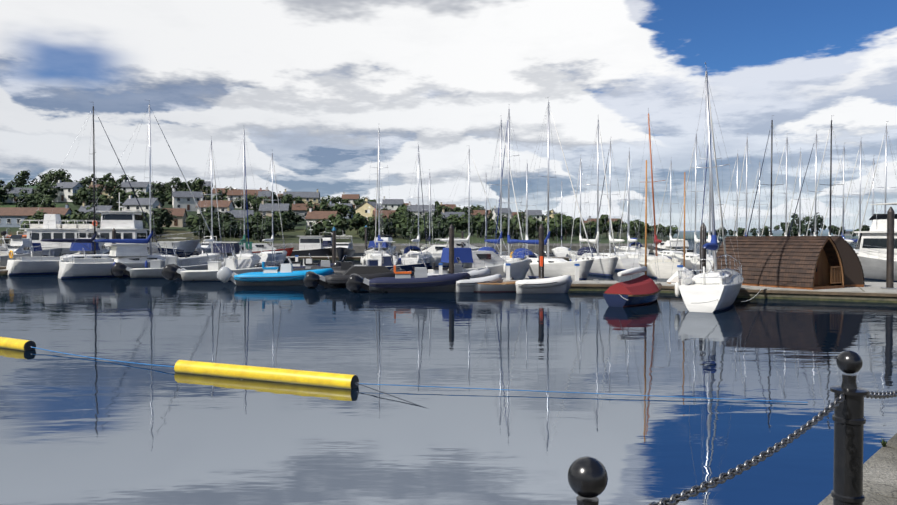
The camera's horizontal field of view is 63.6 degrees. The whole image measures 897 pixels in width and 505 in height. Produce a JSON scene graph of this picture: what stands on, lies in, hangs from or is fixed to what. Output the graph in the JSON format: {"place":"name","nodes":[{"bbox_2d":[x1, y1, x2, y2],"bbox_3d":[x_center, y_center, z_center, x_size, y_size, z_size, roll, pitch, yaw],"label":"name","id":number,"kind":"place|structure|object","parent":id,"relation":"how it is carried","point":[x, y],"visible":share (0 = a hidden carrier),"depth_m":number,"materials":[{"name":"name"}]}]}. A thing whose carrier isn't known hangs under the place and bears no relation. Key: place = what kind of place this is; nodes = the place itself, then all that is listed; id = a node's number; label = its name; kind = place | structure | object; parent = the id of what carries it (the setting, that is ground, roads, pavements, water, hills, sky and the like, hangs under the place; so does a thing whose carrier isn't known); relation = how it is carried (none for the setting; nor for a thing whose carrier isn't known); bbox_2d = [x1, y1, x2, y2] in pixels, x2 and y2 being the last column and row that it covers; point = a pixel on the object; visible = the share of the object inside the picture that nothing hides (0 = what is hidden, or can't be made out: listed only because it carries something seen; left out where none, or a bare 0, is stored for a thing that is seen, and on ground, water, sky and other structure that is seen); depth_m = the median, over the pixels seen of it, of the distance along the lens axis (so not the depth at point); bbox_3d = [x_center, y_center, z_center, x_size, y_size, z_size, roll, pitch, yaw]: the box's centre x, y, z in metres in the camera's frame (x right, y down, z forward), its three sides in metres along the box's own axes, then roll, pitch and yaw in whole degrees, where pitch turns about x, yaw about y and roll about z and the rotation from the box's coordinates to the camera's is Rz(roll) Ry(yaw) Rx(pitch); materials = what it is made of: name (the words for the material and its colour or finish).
{"place":"outdoors","nodes":[
{"label":"outdoors","id":0,"kind":"place"},
{"bbox_2d":[0,185,867,242],"bbox_3d":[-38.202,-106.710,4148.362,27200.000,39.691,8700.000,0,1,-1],"label":"terrain","id":1,"kind":"structure","parent":0,"point":[294,235],"depth_m":201.65,"materials":[{"name":"green plant"}]},
{"bbox_2d":[0,179,622,231],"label":"houses","id":2,"kind":"structure","parent":1,"relation":"on","point":[183,202],"depth_m":254.02,"materials":[{"name":"brick"}]},
{"bbox_2d":[0,243,687,252],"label":"shore bank","id":3,"kind":"structure","parent":1,"relation":"on","point":[360,247],"depth_m":136.83,"materials":[{"name":"stone"}]},
{"bbox_2d":[0,168,869,241],"bbox_3d":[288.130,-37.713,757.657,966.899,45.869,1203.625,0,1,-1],"label":"trees","id":4,"kind":"object","parent":1,"relation":"on","point":[400,218],"visible":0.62,"depth_m":208.88,"materials":[{"name":"green plant"}]},
{"bbox_2d":[803,231,856,235],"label":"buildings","id":5,"kind":"structure","parent":1,"relation":"on","point":[848,233],"depth_m":1361.46,"materials":[{"name":"white"}]},
{"bbox_2d":[0,239,896,504],"bbox_3d":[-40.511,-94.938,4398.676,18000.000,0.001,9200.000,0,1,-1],"label":"water","id":6,"kind":"structure","parent":0,"point":[77,430],"depth_m":14.06,"materials":[{"name":"blue liquid"}]},
{"bbox_2d":[0,229,26,242],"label":"orange rescue rib","id":7,"kind":"object","parent":6,"relation":"on","point":[4,233],"visible":0.42,"depth_m":139.03,"materials":[{"name":"orange rubber"}]},
{"bbox_2d":[0,337,35,350],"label":"floating boom","id":8,"kind":"object","parent":6,"relation":"on","point":[17,344],"visible":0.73,"depth_m":19.72,"materials":[{"name":"plastic"}]},
{"bbox_2d":[0,239,42,265],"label":"motorboat","id":9,"kind":"object","parent":6,"relation":"on","point":[3,256],"visible":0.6,"depth_m":64.86,"materials":[{"name":"blue"}]},
{"bbox_2d":[8,223,47,255],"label":"cruiser","id":10,"kind":"object","parent":6,"relation":"on","point":[17,243],"visible":0.33,"depth_m":79.49,"materials":[{"name":"white plastic"}]},
{"bbox_2d":[0,234,61,256],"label":"cruiser","id":11,"kind":"object","parent":6,"relation":"on","point":[7,246],"visible":0.29,"depth_m":87.52,"materials":[{"name":"white plastic"}]},
{"bbox_2d":[6,106,162,274],"bbox_3d":[-30.590,-5.408,61.632,12.427,15.049,3.965,-1,2,-40],"label":"sailboat","id":12,"kind":"object","parent":6,"relation":"on","point":[39,265],"visible":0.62,"depth_m":59.25,"materials":[{"name":"white plastic"}]},
{"bbox_2d":[63,229,109,255],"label":"cruiser","id":13,"kind":"object","parent":6,"relation":"on","point":[78,247],"visible":0.42,"depth_m":82.66,"materials":[{"name":"blue fabric"}]},
{"bbox_2d":[19,192,200,256],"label":"passenger ferry","id":14,"kind":"object","parent":6,"relation":"on","point":[127,224],"visible":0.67,"depth_m":89.82,"materials":[{"name":"white metal"}]},
{"bbox_2d":[58,100,221,278],"bbox_3d":[-23.711,-4.895,56.553,12.211,14.249,3.900,-1,2,-36],"label":"sailboat","id":15,"kind":"object","parent":6,"relation":"on","point":[135,255],"visible":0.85,"depth_m":55.07,"materials":[{"name":"white plastic"}]},
{"bbox_2d":[111,241,216,278],"bbox_3d":[-21.019,0.916,53.912,7.670,3.470,2.016,0,1,-15],"label":"motorboat","id":16,"kind":"object","parent":6,"relation":"on","point":[120,270],"visible":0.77,"depth_m":53.15,"materials":[{"name":"blue"}]},
{"bbox_2d":[158,238,204,257],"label":"cruiser","id":17,"kind":"object","parent":6,"relation":"on","point":[170,251],"visible":0.23,"depth_m":91.24,"materials":[{"name":"blue"}]},
{"bbox_2d":[196,234,219,252],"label":"cruiser","id":18,"kind":"object","parent":6,"relation":"on","point":[205,245],"visible":0.17,"depth_m":106.59,"materials":[{"name":"white plastic"}]},
{"bbox_2d":[190,136,226,261],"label":"sailboat","id":19,"kind":"object","parent":6,"relation":"on","point":[210,240],"visible":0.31,"depth_m":68.77,"materials":[{"name":"white"}]},
{"bbox_2d":[162,242,285,280],"bbox_3d":[-15.601,0.994,50.411,8.376,3.470,2.362,0,1,-1],"label":"motorboat","id":20,"kind":"object","parent":6,"relation":"on","point":[170,272],"visible":0.6,"depth_m":49.74,"materials":[{"name":"blue"}]},
{"bbox_2d":[213,243,251,257],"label":"cruiser","id":21,"kind":"object","parent":6,"relation":"on","point":[236,246],"visible":0.29,"depth_m":71.38,"materials":[{"name":"blue"}]},
{"bbox_2d":[228,125,260,267],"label":"sailboat","id":22,"kind":"object","parent":6,"relation":"on","point":[244,258],"visible":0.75,"depth_m":65.84,"materials":[{"name":"white plastic"}]},
{"bbox_2d":[239,242,293,255],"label":"cruiser","id":23,"kind":"object","parent":6,"relation":"on","point":[255,246],"visible":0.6,"depth_m":94.84,"materials":[{"name":"white plastic"}]},
{"bbox_2d":[174,360,358,388],"bbox_3d":[-4.035,2.650,15.663,4.800,0.340,0.340,1,1,23],"label":"floating boom","id":24,"kind":"object","parent":6,"relation":"on","point":[326,379],"visible":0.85,"depth_m":15.43,"materials":[{"name":"plastic"}]},
{"bbox_2d":[254,153,286,265],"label":"sailboat","id":25,"kind":"object","parent":6,"relation":"on","point":[266,256],"visible":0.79,"depth_m":76.75,"materials":[{"name":"white plastic"}]},
{"bbox_2d":[217,257,334,285],"bbox_3d":[-10.968,1.571,45.973,7.387,2.586,2.408,0,1,-1],"label":"motorboat","id":26,"kind":"object","parent":6,"relation":"on","point":[285,275],"visible":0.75,"depth_m":45.42,"materials":[{"name":"blue plastic"}]},
{"bbox_2d":[254,250,333,267],"bbox_3d":[-11.570,0.981,56.013,6.986,3.030,2.178,0,1,-7],"label":"motorboat","id":27,"kind":"object","parent":6,"relation":"on","point":[298,265],"visible":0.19,"depth_m":55.76,"materials":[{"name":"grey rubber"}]},
{"bbox_2d":[273,255,360,270],"bbox_3d":[-9.542,1.360,52.221,6.783,2.442,2.103,0,1,-7],"label":"motorboat","id":28,"kind":"object","parent":6,"relation":"on","point":[325,263],"visible":0.21,"depth_m":51.95,"materials":[{"name":"black"}]},
{"bbox_2d":[291,229,344,255],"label":"motorboat","id":29,"kind":"object","parent":6,"relation":"on","point":[312,245],"visible":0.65,"depth_m":98.59,"materials":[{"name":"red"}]},
{"bbox_2d":[322,231,331,247],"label":"cruiser","id":30,"kind":"object","parent":6,"relation":"on","point":[327,240],"visible":0.15,"depth_m":117.82,"materials":[{"name":"white plastic"}]},
{"bbox_2d":[330,238,354,259],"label":"cruiser","id":31,"kind":"object","parent":6,"relation":"on","point":[342,249],"visible":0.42,"depth_m":95.49,"materials":[{"name":"white plastic"}]},
{"bbox_2d":[303,266,405,288],"bbox_3d":[-5.602,1.778,43.941,6.375,1.885,1.956,0,1,-15],"label":"inflatable boat","id":32,"kind":"object","parent":6,"relation":"on","point":[312,280],"visible":0.65,"depth_m":43.19,"materials":[{"name":"black rubber"}]},
{"bbox_2d":[310,255,400,273],"bbox_3d":[-6.326,1.416,49.711,6.584,2.442,2.029,0,1,6],"label":"inflatable boat","id":33,"kind":"object","parent":6,"relation":"on","point":[345,265],"visible":0.15,"depth_m":49.45,"materials":[{"name":"black rubber"}]},
{"bbox_2d":[365,235,395,254],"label":"cruiser","id":34,"kind":"object","parent":6,"relation":"on","point":[384,244],"visible":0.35,"depth_m":103.87,"materials":[{"name":"blue"}]},
{"bbox_2d":[361,128,400,265],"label":"sailboat","id":35,"kind":"object","parent":6,"relation":"on","point":[374,255],"visible":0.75,"depth_m":67.49,"materials":[{"name":"white plastic"}]},
{"bbox_2d":[332,241,430,271],"bbox_3d":[-5.143,0.889,56.061,7.874,3.512,2.088,0,1,-11],"label":"motorboat","id":36,"kind":"object","parent":6,"relation":"on","point":[387,262],"visible":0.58,"depth_m":55.72,"materials":[{"name":"grey plastic"}]},
{"bbox_2d":[346,260,470,292],"bbox_3d":[-2.197,1.626,40.281,6.986,2.442,2.178,0,1,-7],"label":"inflatable boat","id":37,"kind":"object","parent":6,"relation":"on","point":[420,280],"visible":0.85,"depth_m":39.57,"materials":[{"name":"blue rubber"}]},
{"bbox_2d":[399,143,431,263],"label":"sailboat","id":38,"kind":"object","parent":6,"relation":"on","point":[414,256],"visible":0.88,"depth_m":69.96,"materials":[{"name":"white plastic"}]},
{"bbox_2d":[32,347,807,408],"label":"mooring lines","id":39,"kind":"object","parent":6,"relation":"on","point":[452,387],"visible":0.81,"depth_m":14.20,"materials":[{"name":"blue fabric"}]},
{"bbox_2d":[401,238,448,254],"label":"white cruiser","id":40,"kind":"object","parent":6,"relation":"on","point":[438,248],"visible":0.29,"depth_m":77.16,"materials":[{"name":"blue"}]},
{"bbox_2d":[420,169,438,250],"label":"sailboat mast","id":41,"kind":"object","parent":6,"relation":"on","point":[428,239],"visible":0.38,"depth_m":85.34,"materials":[{"name":"white metal"}]},
{"bbox_2d":[0,254,896,302],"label":"pontoons","id":42,"kind":"object","parent":6,"relation":"on","point":[871,292],"visible":0.08,"depth_m":35.99,"materials":[{"name":"wood"}]},
{"bbox_2d":[712,236,844,289],"bbox_3d":[17.260,0.437,38.252,2.690,2.605,6.020,-1,1,-31],"label":"camping pod","id":43,"kind":"object","parent":42,"relation":"on","point":[806,262],"visible":0.88,"depth_m":36.75,"materials":[{"name":"brown wood"}]},
{"bbox_2d":[831,236,864,286],"bbox_3d":[19.804,0.403,39.766,2.690,2.605,5.620,0,1,-5],"label":"camping pod","id":44,"kind":"object","parent":42,"relation":"on","point":[853,271],"visible":0.17,"depth_m":37.05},
{"bbox_2d":[410,257,490,277],"bbox_3d":[0.029,1.339,45.336,5.600,2.093,1.807,0,1,-14],"label":"motorboat","id":45,"kind":"object","parent":6,"relation":"on","point":[479,273],"visible":0.19,"depth_m":45.12,"materials":[{"name":"grey"}]},
{"bbox_2d":[427,149,507,266],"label":"sailboat","id":46,"kind":"object","parent":6,"relation":"on","point":[436,258],"visible":0.35,"depth_m":73.92,"materials":[{"name":"white plastic"}]},
{"bbox_2d":[454,242,492,250],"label":"white cruiser","id":47,"kind":"object","parent":6,"relation":"on","point":[458,245],"visible":0.25,"depth_m":103.07,"materials":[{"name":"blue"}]},
{"bbox_2d":[454,274,502,291],"bbox_3d":[1.734,1.820,40.399,2.803,1.242,1.112,0,1,-13],"label":"grey dinghy","id":48,"kind":"object","parent":6,"relation":"on","point":[466,285],"visible":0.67,"depth_m":39.95,"materials":[{"name":"grey"}]},
{"bbox_2d":[457,281,759,302],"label":"boat mooring lines","id":49,"kind":"object","parent":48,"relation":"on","point":[626,299],"visible":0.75,"depth_m":30.33,"materials":[{"name":"white fabric"}]},
{"bbox_2d":[428,248,532,279],"bbox_3d":[2.332,1.034,47.413,7.080,2.702,2.465,0,1,-19],"label":"boat","id":50,"kind":"object","parent":6,"relation":"on","point":[492,261],"visible":0.5,"depth_m":46.81,"materials":[{"name":"white plastic"}]},
{"bbox_2d":[476,176,494,250],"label":"sailboat","id":51,"kind":"object","parent":6,"relation":"on","point":[485,222],"visible":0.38,"depth_m":97.07,"materials":[{"name":"white"}]},
{"bbox_2d":[478,120,526,259],"bbox_3d":[4.175,-4.558,59.408,2.993,13.449,9.916,0,1,-20],"label":"sailboat","id":52,"kind":"object","parent":6,"relation":"on","point":[499,240],"visible":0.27,"depth_m":59.08,"materials":[{"name":"white"}]},
{"bbox_2d":[112,207,896,288],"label":"mooring piles","id":53,"kind":"object","parent":6,"relation":"on","point":[890,252],"visible":0.67,"depth_m":40.93,"materials":[{"name":"metal"}]},
{"bbox_2d":[493,104,528,277],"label":"sailboat","id":54,"kind":"object","parent":6,"relation":"on","point":[510,241],"visible":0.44,"depth_m":58.70,"materials":[{"name":"white"}]},
{"bbox_2d":[473,277,551,291],"bbox_3d":[3.586,1.947,40.606,4.629,1.080,1.606,0,1,-1],"label":"dinghy","id":55,"kind":"object","parent":6,"relation":"on","point":[507,286],"visible":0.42,"depth_m":39.96,"materials":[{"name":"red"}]},
{"bbox_2d":[516,163,538,257],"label":"sailboat","id":56,"kind":"object","parent":6,"relation":"on","point":[526,238],"visible":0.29,"depth_m":75.30,"materials":[{"name":"white"}]},
{"bbox_2d":[515,275,572,293],"bbox_3d":[5.233,1.837,39.354,3.133,1.256,1.297,0,1,-1],"label":"white dinghy","id":57,"kind":"object","parent":6,"relation":"on","point":[559,284],"visible":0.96,"depth_m":39.05,"materials":[{"name":"white plastic"}]},
{"bbox_2d":[498,97,594,279],"bbox_3d":[7.143,-4.571,53.261,3.268,13.749,9.407,-1,2,-38],"label":"sailboat","id":58,"kind":"object","parent":6,"relation":"on","point":[555,267],"visible":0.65,"depth_m":52.29,"materials":[{"name":"white plastic"}]},
{"bbox_2d":[552,181,569,256],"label":"sailboat","id":59,"kind":"object","parent":6,"relation":"on","point":[556,251],"visible":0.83,"depth_m":108.26,"materials":[{"name":"white plastic"}]},
{"bbox_2d":[567,158,590,258],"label":"sailboat","id":60,"kind":"object","parent":6,"relation":"on","point":[580,240],"visible":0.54,"depth_m":78.16,"materials":[{"name":"white plastic"}]},
{"bbox_2d":[569,120,618,276],"bbox_3d":[12.095,-4.561,59.505,3.557,13.449,9.882,0,1,-1],"label":"sailboat","id":61,"kind":"object","parent":6,"relation":"on","point":[603,265],"visible":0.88,"depth_m":58.43,"materials":[{"name":"white plastic"}]},
{"bbox_2d":[591,136,640,270],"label":"sailboat","id":62,"kind":"object","parent":6,"relation":"on","point":[625,262],"visible":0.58,"depth_m":67.32,"materials":[{"name":"white plastic"}]},
{"bbox_2d":[603,160,661,306],"bbox_3d":[8.911,-0.860,33.722,1.754,7.000,5.207,1,2,37],"label":"sailboat","id":63,"kind":"object","parent":6,"relation":"on","point":[643,289],"visible":0.88,"depth_m":32.48,"materials":[{"name":"red fabric"}]},
{"bbox_2d":[616,151,648,266],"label":"sailboat","id":64,"kind":"object","parent":6,"relation":"on","point":[640,255],"visible":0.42,"depth_m":74.30,"materials":[{"name":"white plastic"}]},
{"bbox_2d":[615,191,649,253],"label":"sailboat","id":65,"kind":"object","parent":6,"relation":"on","point":[632,249],"visible":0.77,"depth_m":113.07,"materials":[{"name":"white plastic"}]},
{"bbox_2d":[638,108,681,278],"bbox_3d":[16.769,-4.713,57.884,3.077,13.823,10.153,0,1,10],"label":"sailboat","id":66,"kind":"object","parent":6,"relation":"on","point":[665,265],"visible":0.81,"depth_m":55.95,"materials":[{"name":"white plastic"}]},
{"bbox_2d":[652,240,693,252],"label":"cruiser","id":67,"kind":"object","parent":6,"relation":"on","point":[665,245],"visible":0.38,"depth_m":113.59,"materials":[{"name":"white plastic"}]},
{"bbox_2d":[653,157,696,257],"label":"sailboat","id":68,"kind":"object","parent":6,"relation":"on","point":[667,253],"visible":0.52,"depth_m":81.30,"materials":[{"name":"white plastic"}]},
{"bbox_2d":[667,172,696,283],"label":"sailboat","id":69,"kind":"object","parent":6,"relation":"on","point":[674,279],"visible":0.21,"depth_m":42.32,"materials":[{"name":"white plastic"}]},
{"bbox_2d":[674,134,712,269],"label":"sailboat","id":70,"kind":"object","parent":6,"relation":"on","point":[679,257],"visible":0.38,"depth_m":65.88,"materials":[{"name":"white plastic"}]},
{"bbox_2d":[690,118,725,274],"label":"sailboat","id":71,"kind":"object","parent":6,"relation":"on","point":[693,262],"visible":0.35,"depth_m":55.88,"materials":[{"name":"white plastic"}]},
{"bbox_2d":[675,62,742,312],"bbox_3d":[12.111,-3.014,33.050,2.714,11.534,8.330,1,1,28],"label":"white sailboat","id":72,"kind":"object","parent":6,"relation":"on","point":[722,286],"visible":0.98,"depth_m":31.51,"materials":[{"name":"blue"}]},
{"bbox_2d":[716,150,757,252],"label":"sailboat","id":73,"kind":"object","parent":6,"relation":"on","point":[735,200],"visible":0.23,"depth_m":78.08,"materials":[{"name":"white metal"}]},
{"bbox_2d":[733,138,760,235],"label":"sailboat","id":74,"kind":"object","parent":6,"relation":"on","point":[746,149],"visible":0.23,"depth_m":68.28,"materials":[{"name":"white"}]},
{"bbox_2d":[744,162,774,235],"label":"sailboat","id":75,"kind":"object","parent":6,"relation":"on","point":[759,204],"visible":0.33,"depth_m":82.99,"materials":[{"name":"white metal"}]},
{"bbox_2d":[747,115,799,235],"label":"sailboat","id":76,"kind":"object","parent":6,"relation":"on","point":[770,232],"visible":0.19,"depth_m":60.53,"materials":[{"name":"white"}]},
{"bbox_2d":[761,133,814,235],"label":"sailboat","id":77,"kind":"object","parent":6,"relation":"on","point":[787,144],"visible":0.1,"depth_m":66.87,"materials":[{"name":"white"}]},
{"bbox_2d":[787,152,813,235],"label":"sailboat","id":78,"kind":"object","parent":6,"relation":"on","point":[800,207],"visible":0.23,"depth_m":74.52,"materials":[{"name":"white metal"}]},
{"bbox_2d":[788,129,847,238],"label":"sailboat","id":79,"kind":"object","parent":6,"relation":"on","point":[815,187],"visible":0.15,"depth_m":66.02,"materials":[{"name":"white"}]},
{"bbox_2d":[806,115,858,242],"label":"sailboat","id":80,"kind":"object","parent":6,"relation":"on","point":[831,126],"visible":0.17,"depth_m":60.55,"materials":[{"name":"white"}]},
{"bbox_2d":[820,147,866,243],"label":"sailboat","id":81,"kind":"object","parent":6,"relation":"on","point":[843,197],"visible":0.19,"depth_m":72.09,"materials":[{"name":"white metal"}]},
{"bbox_2d":[838,137,873,237],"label":"sailboat","id":82,"kind":"object","parent":6,"relation":"on","point":[860,202],"visible":0.12,"depth_m":69.40,"materials":[{"name":"white"}]},
{"bbox_2d":[818,433,896,504],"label":"quay","id":83,"kind":"structure","parent":6,"relation":"in","point":[880,476],"depth_m":5.08,"materials":[{"name":"grey concrete"}]},
{"bbox_2d":[568,456,607,504],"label":"bollard","id":84,"kind":"object","parent":83,"relation":"on","point":[587,478],"visible":1,"depth_m":2.23,"materials":[{"name":"black metal"}]},
{"bbox_2d":[649,394,844,504],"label":"chain","id":85,"kind":"object","parent":84,"relation":"attached to","point":[702,487],"visible":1,"depth_m":3.03,"materials":[{"name":"grey metal"}]},
{"bbox_2d":[830,350,868,504],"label":"bollard","id":86,"kind":"object","parent":83,"relation":"on","point":[848,419],"visible":1,"depth_m":3.83,"materials":[{"name":"black metal"}]},
{"bbox_2d":[864,390,896,398],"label":"chain","id":87,"kind":"object","parent":86,"relation":"attached to","point":[879,395],"visible":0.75,"depth_m":4.25,"materials":[{"name":"grey metal"}]},
{"bbox_2d":[849,155,887,243],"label":"sailboat","id":88,"kind":"object","parent":6,"relation":"on","point":[872,196],"visible":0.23,"depth_m":79.40,"materials":[{"name":"white"}]},
{"bbox_2d":[845,202,896,281],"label":"motor yacht","id":89,"kind":"object","parent":6,"relation":"on","point":[871,250],"visible":0.52,"depth_m":50.82,"materials":[{"name":"white plastic"}]},
{"bbox_2d":[855,121,896,248],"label":"sailboat","id":90,"kind":"object","parent":6,"relation":"on","point":[886,132],"visible":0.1,"depth_m":62.34,"materials":[{"name":"white"}]},
{"bbox_2d":[0,0,896,230],"label":"sky","id":91,"kind":"structure","parent":0,"point":[311,84],"materials":[{"name":"white"}]}
]}

